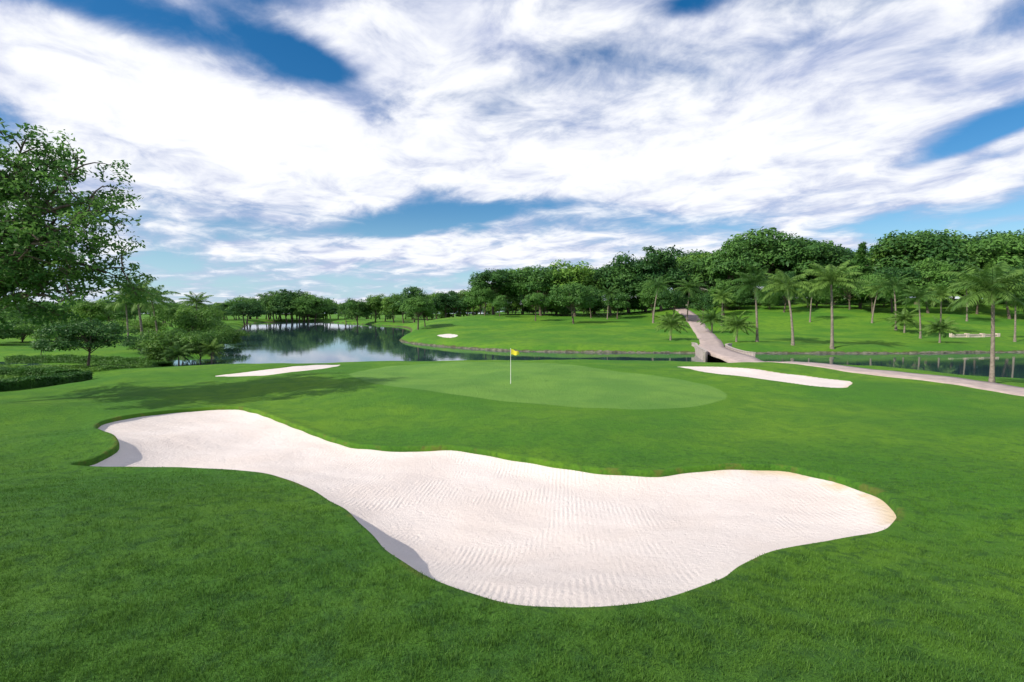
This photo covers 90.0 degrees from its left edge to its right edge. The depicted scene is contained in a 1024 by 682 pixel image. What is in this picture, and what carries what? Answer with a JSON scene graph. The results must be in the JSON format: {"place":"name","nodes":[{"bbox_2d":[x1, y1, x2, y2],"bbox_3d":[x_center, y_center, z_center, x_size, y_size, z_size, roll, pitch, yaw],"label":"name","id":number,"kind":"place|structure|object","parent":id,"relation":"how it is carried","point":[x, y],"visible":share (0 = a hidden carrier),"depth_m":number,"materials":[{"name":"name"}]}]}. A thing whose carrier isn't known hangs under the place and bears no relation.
{"place":"outdoors","nodes":[
{"label":"outdoors","id":0,"kind":"place"},
{"bbox_2d":[0,299,1023,681],"bbox_3d":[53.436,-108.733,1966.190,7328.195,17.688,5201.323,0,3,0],"label":"ground","id":1,"kind":"structure","parent":0,"point":[534,403],"depth_m":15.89,"materials":[{"name":"green plant"}]},
{"bbox_2d":[0,307,34,338],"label":"shrub","id":2,"kind":"object","parent":1,"relation":"on","point":[4,334],"visible":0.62,"depth_m":81.48,"materials":[{"name":"green plant"}]},
{"bbox_2d":[0,310,50,341],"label":"shrub","id":3,"kind":"object","parent":1,"relation":"on","point":[23,334],"visible":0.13,"depth_m":89.61,"materials":[{"name":"green plant"}]},
{"bbox_2d":[0,366,80,376],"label":"clipped hedge","id":4,"kind":"object","parent":1,"relation":"on","point":[27,371],"visible":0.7,"depth_m":39.97,"materials":[{"name":"green plant"}]},
{"bbox_2d":[13,318,78,342],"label":"shrub","id":5,"kind":"object","parent":1,"relation":"on","point":[29,326],"visible":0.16,"depth_m":78.25,"materials":[{"name":"green plant"}]},
{"bbox_2d":[0,370,93,391],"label":"clipped hedge","id":6,"kind":"object","parent":1,"relation":"on","point":[26,382],"visible":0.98,"depth_m":33.26,"materials":[{"name":"green plant"}]},
{"bbox_2d":[29,317,131,365],"bbox_3d":[-39.302,0.291,47.177,7.896,5.000,5.464,-1,3,-16],"label":"ornamental tree","id":7,"kind":"object","parent":1,"relation":"on","point":[87,333],"visible":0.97,"depth_m":46.26,"materials":[{"name":"green plant"}]},
{"bbox_2d":[0,363,161,379],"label":"ground cover plants","id":8,"kind":"object","parent":1,"relation":"on","point":[92,367],"visible":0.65,"depth_m":46.48,"materials":[{"name":"green plant"}]},
{"bbox_2d":[0,118,168,338],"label":"shade tree","id":9,"kind":"object","parent":1,"relation":"on","point":[25,259],"visible":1,"depth_m":24.34,"materials":[{"name":"green plant"}]},
{"bbox_2d":[3,354,173,366],"bbox_3d":[-44.585,2.159,54.872,23.535,1.341,3.887,1,3,17],"label":"clipped hedge","id":10,"kind":"object","parent":1,"relation":"on","point":[78,359],"visible":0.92,"depth_m":55.73,"materials":[{"name":"green plant"}]},
{"bbox_2d":[68,298,114,321],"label":"broadleaf tree","id":11,"kind":"object","parent":1,"relation":"on","point":[95,310],"visible":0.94,"depth_m":123.39,"materials":[{"name":"green plant"}]},
{"bbox_2d":[89,303,129,322],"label":"broadleaf tree","id":12,"kind":"object","parent":1,"relation":"on","point":[118,314],"visible":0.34,"depth_m":149.51,"materials":[{"name":"green plant"}]},
{"bbox_2d":[103,290,143,336],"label":"palm tree","id":13,"kind":"object","parent":1,"relation":"on","point":[126,304],"visible":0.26,"depth_m":81.71,"materials":[{"name":"green plant"}]},
{"bbox_2d":[95,275,171,335],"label":"palm tree","id":14,"kind":"object","parent":1,"relation":"on","point":[116,304],"visible":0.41,"depth_m":68.97,"materials":[{"name":"green plant"}]},
{"bbox_2d":[121,328,152,352],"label":"shrub","id":15,"kind":"object","parent":1,"relation":"on","point":[129,343],"visible":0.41,"depth_m":65.40,"materials":[{"name":"green plant"}]},
{"bbox_2d":[115,315,172,333],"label":"shrub","id":16,"kind":"object","parent":1,"relation":"on","point":[147,324],"visible":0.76,"depth_m":94.14,"materials":[{"name":"green plant"}]},
{"bbox_2d":[121,285,180,332],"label":"palm tree","id":17,"kind":"object","parent":1,"relation":"on","point":[152,307],"visible":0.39,"depth_m":75.22,"materials":[{"name":"green plant"}]},
{"bbox_2d":[134,328,201,359],"bbox_3d":[-36.451,0.768,53.966,6.967,4.416,5.815,3,4,45],"label":"shrub","id":18,"kind":"object","parent":1,"relation":"on","point":[158,341],"visible":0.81,"depth_m":53.32,"materials":[{"name":"green plant"}]},
{"bbox_2d":[159,342,194,365],"bbox_3d":[-34.052,1.542,52.108,3.249,2.996,3.036,-2,4,-35],"label":"short palm","id":19,"kind":"object","parent":1,"relation":"on","point":[181,353],"visible":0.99,"depth_m":51.84,"materials":[{"name":"green plant"}]},
{"bbox_2d":[149,306,222,332],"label":"shrub","id":20,"kind":"object","parent":1,"relation":"on","point":[191,321],"visible":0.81,"depth_m":73.92,"materials":[{"name":"green plant"}]},
{"bbox_2d":[177,291,213,314],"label":"palm tree","id":21,"kind":"object","parent":1,"relation":"on","point":[194,300],"visible":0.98,"depth_m":99.30,"materials":[{"name":"green plant"}]},
{"bbox_2d":[174,329,221,361],"bbox_3d":[-35.700,0.632,58.187,5.304,4.109,4.427,-3,4,-43],"label":"shrub","id":22,"kind":"object","parent":1,"relation":"on","point":[205,337],"visible":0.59,"depth_m":57.93,"materials":[{"name":"green plant"}]},
{"bbox_2d":[196,338,225,362],"bbox_3d":[-33.668,1.123,57.217,3.249,2.996,3.036,2,4,36],"label":"short palm","id":23,"kind":"object","parent":1,"relation":"on","point":[209,348],"visible":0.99,"depth_m":56.87,"materials":[{"name":"green plant"}]},
{"bbox_2d":[187,328,235,355],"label":"shrub","id":24,"kind":"object","parent":1,"relation":"on","point":[224,339],"visible":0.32,"depth_m":65.97,"materials":[{"name":"green plant"}]},
{"bbox_2d":[197,324,250,345],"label":"shrub","id":25,"kind":"object","parent":1,"relation":"on","point":[235,339],"visible":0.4,"depth_m":84.86,"materials":[{"name":"green plant"}]},
{"bbox_2d":[225,296,266,323],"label":"broadleaf tree","id":26,"kind":"object","parent":1,"relation":"on","point":[236,300],"visible":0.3,"depth_m":251.98,"materials":[{"name":"green plant"}]},
{"bbox_2d":[216,365,338,376],"bbox_3d":[-17.011,2.270,40.539,4.963,0.426,12.421,2,4,33],"label":"sand bunker","id":27,"kind":"object","parent":1,"relation":"on","point":[280,370],"visible":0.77,"depth_m":39.41},
{"bbox_2d":[267,293,295,321],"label":"broadleaf tree","id":28,"kind":"object","parent":1,"relation":"on","point":[282,308],"visible":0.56,"depth_m":307.29,"materials":[{"name":"green plant"}]},
{"bbox_2d":[269,289,306,321],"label":"broadleaf tree","id":29,"kind":"object","parent":1,"relation":"on","point":[284,292],"visible":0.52,"depth_m":310.08,"materials":[{"name":"green plant"}]},
{"bbox_2d":[293,296,326,321],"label":"broadleaf tree","id":30,"kind":"object","parent":1,"relation":"on","point":[306,310],"visible":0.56,"depth_m":308.86,"materials":[{"name":"green plant"}]},
{"bbox_2d":[290,294,337,321],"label":"broadleaf tree","id":31,"kind":"object","parent":1,"relation":"on","point":[322,301],"visible":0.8,"depth_m":312.11,"materials":[{"name":"green plant"}]},
{"bbox_2d":[343,297,374,324],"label":"broadleaf tree","id":32,"kind":"object","parent":1,"relation":"on","point":[356,308],"visible":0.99,"depth_m":246.94,"materials":[{"name":"green plant"}]},
{"bbox_2d":[364,293,387,321],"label":"broadleaf tree","id":33,"kind":"object","parent":1,"relation":"on","point":[373,303],"visible":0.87,"depth_m":251.93,"materials":[{"name":"green plant"}]},
{"bbox_2d":[379,293,401,322],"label":"broadleaf tree","id":34,"kind":"object","parent":1,"relation":"on","point":[385,303],"visible":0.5,"depth_m":241.59,"materials":[{"name":"green plant"}]},
{"bbox_2d":[389,293,412,322],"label":"broadleaf tree","id":35,"kind":"object","parent":1,"relation":"on","point":[395,298],"visible":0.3,"depth_m":238.18,"materials":[{"name":"green plant"}]},
{"bbox_2d":[394,286,433,322],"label":"broadleaf tree","id":36,"kind":"object","parent":1,"relation":"on","point":[415,292],"visible":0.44,"depth_m":212.50,"materials":[{"name":"green plant"}]},
{"bbox_2d":[399,296,435,329],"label":"broadleaf tree","id":37,"kind":"object","parent":1,"relation":"on","point":[414,305],"visible":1,"depth_m":113.29,"materials":[{"name":"green plant"}]},
{"bbox_2d":[4,248,872,325],"bbox_3d":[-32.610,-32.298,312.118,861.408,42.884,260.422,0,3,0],"label":"distant tree line","id":38,"kind":"object","parent":1,"relation":"on","point":[244,307],"visible":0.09,"depth_m":259.35,"materials":[{"name":"green plant"}]},
{"bbox_2d":[430,291,459,317],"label":"broadleaf tree","id":39,"kind":"object","parent":1,"relation":"on","point":[443,300],"visible":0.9,"depth_m":221.38,"materials":[{"name":"green plant"}]},
{"bbox_2d":[462,283,486,314],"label":"broadleaf tree","id":40,"kind":"object","parent":1,"relation":"on","point":[468,294],"visible":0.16,"depth_m":212.71,"materials":[{"name":"green plant"}]},
{"bbox_2d":[467,284,497,315],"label":"broadleaf tree","id":41,"kind":"object","parent":1,"relation":"on","point":[486,296],"visible":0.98,"depth_m":148.32,"materials":[{"name":"green plant"}]},
{"bbox_2d":[51,406,925,626],"bbox_3d":[-5.241,3.272,14.541,28.075,1.656,12.034,2,3,26],"label":"bunker turf lip","id":42,"kind":"object","parent":1,"relation":"on","point":[884,495],"visible":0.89,"depth_m":9.57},
{"bbox_2d":[468,268,515,314],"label":"broadleaf tree","id":43,"kind":"object","parent":1,"relation":"on","point":[496,277],"visible":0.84,"depth_m":151.00,"materials":[{"name":"green plant"}]},
{"bbox_2d":[91,410,895,606],"bbox_3d":[-5.256,3.373,14.547,27.423,1.544,11.383,2,3,26],"label":"sand bunker","id":44,"kind":"object","parent":1,"relation":"on","point":[511,532],"visible":0.84,"depth_m":12.23},
{"bbox_2d":[491,295,507,315],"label":"broadleaf tree","id":45,"kind":"object","parent":1,"relation":"on","point":[500,302],"visible":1,"depth_m":138.60,"materials":[{"name":"green plant"}]},
{"bbox_2d":[492,279,520,313],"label":"broadleaf tree","id":46,"kind":"object","parent":1,"relation":"on","point":[508,292],"visible":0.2,"depth_m":163.15,"materials":[{"name":"green plant"}]},
{"bbox_2d":[6,279,1022,322],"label":"undergrowth bushes","id":47,"kind":"object","parent":1,"relation":"on","point":[516,305],"visible":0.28,"depth_m":151.57,"materials":[{"name":"green plant"}]},
{"bbox_2d":[489,266,540,313],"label":"broadleaf tree","id":48,"kind":"object","parent":1,"relation":"on","point":[511,270],"visible":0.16,"depth_m":154.38,"materials":[{"name":"green plant"}]},
{"bbox_2d":[521,292,549,320],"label":"broadleaf tree","id":49,"kind":"object","parent":1,"relation":"on","point":[534,298],"visible":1,"depth_m":126.92,"materials":[{"name":"green plant"}]},
{"bbox_2d":[502,264,582,315],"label":"broadleaf tree","id":50,"kind":"object","parent":1,"relation":"on","point":[542,276],"visible":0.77,"depth_m":145.89,"materials":[{"name":"green plant"}]},
{"bbox_2d":[546,281,603,323],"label":"broadleaf tree","id":51,"kind":"object","parent":1,"relation":"on","point":[580,292],"visible":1,"depth_m":118.42,"materials":[{"name":"green plant"}]},
{"bbox_2d":[545,259,605,316],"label":"broadleaf tree","id":52,"kind":"object","parent":1,"relation":"on","point":[575,271],"visible":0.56,"depth_m":143.84,"materials":[{"name":"green plant"}]},
{"bbox_2d":[597,285,621,318],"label":"palm tree","id":53,"kind":"object","parent":1,"relation":"on","point":[610,291],"visible":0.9,"depth_m":133.93,"materials":[{"name":"green plant"}]},
{"bbox_2d":[587,262,642,315],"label":"broadleaf tree","id":54,"kind":"object","parent":1,"relation":"on","point":[631,287],"visible":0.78,"depth_m":144.78,"materials":[{"name":"green plant"}]},
{"bbox_2d":[603,290,631,318],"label":"broadleaf tree","id":55,"kind":"object","parent":1,"relation":"on","point":[618,302],"visible":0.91,"depth_m":132.27,"materials":[{"name":"green plant"}]},
{"bbox_2d":[593,251,662,312],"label":"broadleaf tree","id":56,"kind":"object","parent":1,"relation":"on","point":[622,259],"visible":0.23,"depth_m":148.84,"materials":[{"name":"green plant"}]},
{"bbox_2d":[637,282,662,318],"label":"broadleaf tree","id":57,"kind":"object","parent":1,"relation":"on","point":[650,299],"visible":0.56,"depth_m":128.59,"materials":[{"name":"green plant"}]},
{"bbox_2d":[641,274,675,322],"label":"palm tree","id":58,"kind":"object","parent":1,"relation":"on","point":[660,284],"visible":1,"depth_m":116.69,"materials":[{"name":"green plant"}]},
{"bbox_2d":[626,245,691,310],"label":"broadleaf tree","id":59,"kind":"object","parent":1,"relation":"on","point":[666,258],"visible":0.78,"depth_m":145.79,"materials":[{"name":"green plant"}]},
{"bbox_2d":[654,311,690,339],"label":"short palm","id":60,"kind":"object","parent":1,"relation":"on","point":[668,320],"visible":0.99,"depth_m":81.44,"materials":[{"name":"green plant"}]},
{"bbox_2d":[657,289,687,318],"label":"broadleaf tree","id":61,"kind":"object","parent":1,"relation":"on","point":[673,299],"visible":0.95,"depth_m":123.36,"materials":[{"name":"green plant"}]},
{"bbox_2d":[673,276,707,321],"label":"palm tree","id":62,"kind":"object","parent":1,"relation":"on","point":[689,288],"visible":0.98,"depth_m":118.72,"materials":[{"name":"green plant"}]},
{"bbox_2d":[685,292,717,318],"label":"broadleaf tree","id":63,"kind":"object","parent":1,"relation":"on","point":[704,300],"visible":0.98,"depth_m":116.78,"materials":[{"name":"green plant"}]},
{"bbox_2d":[675,255,747,289],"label":"broadleaf tree","id":64,"kind":"object","parent":1,"relation":"on","point":[694,271],"visible":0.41,"depth_m":146.05,"materials":[{"name":"green plant"}]},
{"bbox_2d":[697,306,725,332],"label":"short palm","id":65,"kind":"object","parent":1,"relation":"on","point":[713,317],"visible":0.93,"depth_m":97.50,"materials":[{"name":"green plant"}]},
{"bbox_2d":[401,340,1023,353],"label":"stone bank edging","id":66,"kind":"object","parent":1,"relation":"on","point":[817,352],"visible":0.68,"depth_m":71.17,"materials":[{"name":"grey stone"}]},
{"bbox_2d":[710,289,733,325],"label":"palm tree","id":67,"kind":"object","parent":1,"relation":"on","point":[720,295],"visible":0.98,"depth_m":108.92,"materials":[{"name":"green plant"}]},
{"bbox_2d":[707,278,739,315],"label":"broadleaf tree","id":68,"kind":"object","parent":1,"relation":"on","point":[721,285],"visible":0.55,"depth_m":123.68,"materials":[{"name":"green plant"}]},
{"bbox_2d":[691,342,755,361],"bbox_3d":[25.868,1.649,63.991,5.386,1.880,18.487,1,3,16],"label":"footbridge","id":69,"kind":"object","parent":1,"relation":"on","point":[701,353],"visible":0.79,"depth_m":60.65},
{"bbox_2d":[697,239,762,306],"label":"broadleaf tree","id":70,"kind":"object","parent":1,"relation":"on","point":[724,264],"visible":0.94,"depth_m":136.84,"materials":[{"name":"green plant"}]},
{"bbox_2d":[718,311,758,341],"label":"short palm","id":71,"kind":"object","parent":1,"relation":"on","point":[741,324],"visible":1,"depth_m":77.50,"materials":[{"name":"green plant"}]},
{"bbox_2d":[717,226,779,277],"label":"broadleaf tree","id":72,"kind":"object","parent":1,"relation":"on","point":[761,246],"visible":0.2,"depth_m":142.58,"materials":[{"name":"green plant"}]},
{"bbox_2d":[723,263,776,341],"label":"palm tree","id":73,"kind":"object","parent":1,"relation":"on","point":[753,282],"visible":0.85,"depth_m":77.23,"materials":[{"name":"green plant"}]},
{"bbox_2d":[682,366,851,387],"bbox_3d":[17.036,2.447,36.714,14.142,0.460,7.955,3,4,45],"label":"sand bunker","id":74,"kind":"object","parent":1,"relation":"on","point":[787,378],"visible":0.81,"depth_m":36.12},
{"bbox_2d":[731,228,820,279],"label":"broadleaf tree","id":75,"kind":"object","parent":1,"relation":"on","point":[778,241],"visible":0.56,"depth_m":138.64,"materials":[{"name":"green plant"}]},
{"bbox_2d":[764,271,805,311],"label":"broadleaf tree","id":76,"kind":"object","parent":1,"relation":"on","point":[790,274],"visible":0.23,"depth_m":123.90,"materials":[{"name":"green plant"}]},
{"bbox_2d":[761,269,818,345],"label":"palm tree","id":77,"kind":"object","parent":1,"relation":"on","point":[781,285],"visible":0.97,"depth_m":73.05,"materials":[{"name":"green plant"}]},
{"bbox_2d":[769,238,866,281],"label":"broadleaf tree","id":78,"kind":"object","parent":1,"relation":"on","point":[822,253],"visible":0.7,"depth_m":134.53,"materials":[{"name":"green plant"}]},
{"bbox_2d":[801,260,869,348],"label":"palm tree","id":79,"kind":"object","parent":1,"relation":"on","point":[833,279],"visible":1,"depth_m":70.48,"materials":[{"name":"green plant"}]},
{"bbox_2d":[826,265,870,309],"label":"broadleaf tree","id":80,"kind":"object","parent":1,"relation":"on","point":[840,290],"visible":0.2,"depth_m":124.00,"materials":[{"name":"green plant"}]},
{"bbox_2d":[837,241,883,308],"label":"conifer tree","id":81,"kind":"object","parent":1,"relation":"on","point":[859,257],"visible":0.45,"depth_m":126.54,"materials":[{"name":"green plant"}]},
{"bbox_2d":[858,279,892,322],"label":"palm tree","id":82,"kind":"object","parent":1,"relation":"on","point":[870,287],"visible":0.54,"depth_m":104.26,"materials":[{"name":"green plant"}]},
{"bbox_2d":[851,273,900,312],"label":"broadleaf tree","id":83,"kind":"object","parent":1,"relation":"on","point":[870,279],"visible":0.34,"depth_m":116.51,"materials":[{"name":"green plant"}]},
{"bbox_2d":[867,273,921,329],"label":"palm tree","id":84,"kind":"object","parent":1,"relation":"on","point":[889,283],"visible":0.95,"depth_m":94.90,"materials":[{"name":"green plant"}]},
{"bbox_2d":[853,229,946,302],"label":"broadleaf tree","id":85,"kind":"object","parent":1,"relation":"on","point":[874,257],"visible":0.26,"depth_m":135.29,"materials":[{"name":"green plant"}]},
{"bbox_2d":[873,265,927,311],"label":"broadleaf tree","id":86,"kind":"object","parent":1,"relation":"on","point":[898,273],"visible":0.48,"depth_m":116.93,"materials":[{"name":"green plant"}]},
{"bbox_2d":[887,308,923,332],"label":"short palm","id":87,"kind":"object","parent":1,"relation":"on","point":[898,317],"visible":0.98,"depth_m":91.75,"materials":[{"name":"green plant"}]},
{"bbox_2d":[894,284,940,337],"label":"palm tree","id":88,"kind":"object","parent":1,"relation":"on","point":[918,296],"visible":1,"depth_m":84.77,"materials":[{"name":"green plant"}]},
{"bbox_2d":[867,229,978,304],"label":"broadleaf tree","id":89,"kind":"object","parent":1,"relation":"on","point":[930,245],"visible":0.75,"depth_m":130.17,"materials":[{"name":"green plant"}]},
{"bbox_2d":[903,257,956,312],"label":"broadleaf tree","id":90,"kind":"object","parent":1,"relation":"on","point":[930,269],"visible":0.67,"depth_m":114.91,"materials":[{"name":"green plant"}]},
{"bbox_2d":[918,315,959,342],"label":"short palm","id":91,"kind":"object","parent":1,"relation":"on","point":[939,326],"visible":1,"depth_m":75.76,"materials":[{"name":"green plant"}]},
{"bbox_2d":[921,284,962,321],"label":"palm tree","id":92,"kind":"object","parent":1,"relation":"on","point":[944,294],"visible":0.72,"depth_m":88.69,"materials":[{"name":"green plant"}]},
{"bbox_2d":[940,261,980,299],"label":"broadleaf tree","id":93,"kind":"object","parent":1,"relation":"on","point":[958,269],"visible":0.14,"depth_m":122.40,"materials":[{"name":"green plant"}]},
{"bbox_2d":[948,277,979,320],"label":"palm tree","id":94,"kind":"object","parent":1,"relation":"on","point":[970,290],"visible":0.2,"depth_m":104.74,"materials":[{"name":"green plant"}]},
{"bbox_2d":[939,234,1006,298],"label":"broadleaf tree","id":95,"kind":"object","parent":1,"relation":"on","point":[976,255],"visible":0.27,"depth_m":129.07,"materials":[{"name":"green plant"}]},
{"bbox_2d":[953,266,994,313],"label":"broadleaf tree","id":96,"kind":"object","parent":1,"relation":"on","point":[962,291],"visible":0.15,"depth_m":117.53,"materials":[{"name":"green plant"}]},
{"bbox_2d":[949,333,999,336],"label":"low wall","id":97,"kind":"structure","parent":1,"relation":"on","point":[974,335],"depth_m":85.36,"materials":[{"name":"beige stone"}]},
{"bbox_2d":[940,261,1023,382],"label":"palm tree","id":98,"kind":"object","parent":1,"relation":"on","point":[1001,284],"visible":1,"depth_m":32.88,"materials":[{"name":"green plant"}]},
{"bbox_2d":[961,229,1023,304],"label":"broadleaf tree","id":99,"kind":"object","parent":1,"relation":"on","point":[1005,244],"visible":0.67,"depth_m":124.31,"materials":[{"name":"green plant"}]},
{"bbox_2d":[965,229,1023,269],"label":"broadleaf tree","id":100,"kind":"object","parent":1,"relation":"on","point":[978,237],"visible":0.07,"depth_m":136.44,"materials":[{"name":"green plant"}]},
{"bbox_2d":[976,262,1023,318],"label":"broadleaf tree","id":101,"kind":"object","parent":1,"relation":"on","point":[1022,277],"visible":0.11,"depth_m":108.53,"materials":[{"name":"green plant"}]},
{"bbox_2d":[995,292,1023,341],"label":"palm tree","id":102,"kind":"object","parent":1,"relation":"on","point":[1019,297],"visible":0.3,"depth_m":80.03,"materials":[{"name":"green plant"}]},
{"bbox_2d":[0,322,1023,377],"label":"lake water","id":103,"kind":"structure","parent":0,"point":[299,342],"depth_m":68.36,"materials":[{"name":"teal liquid"}]},
{"bbox_2d":[0,0,1023,313],"label":"sky","id":104,"kind":"structure","parent":0,"point":[340,150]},
{"bbox_2d":[669,307,1023,395],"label":"cart path","id":105,"kind":"structure","parent":0,"point":[711,342],"depth_m":41.15,"materials":[{"name":"concrete"}]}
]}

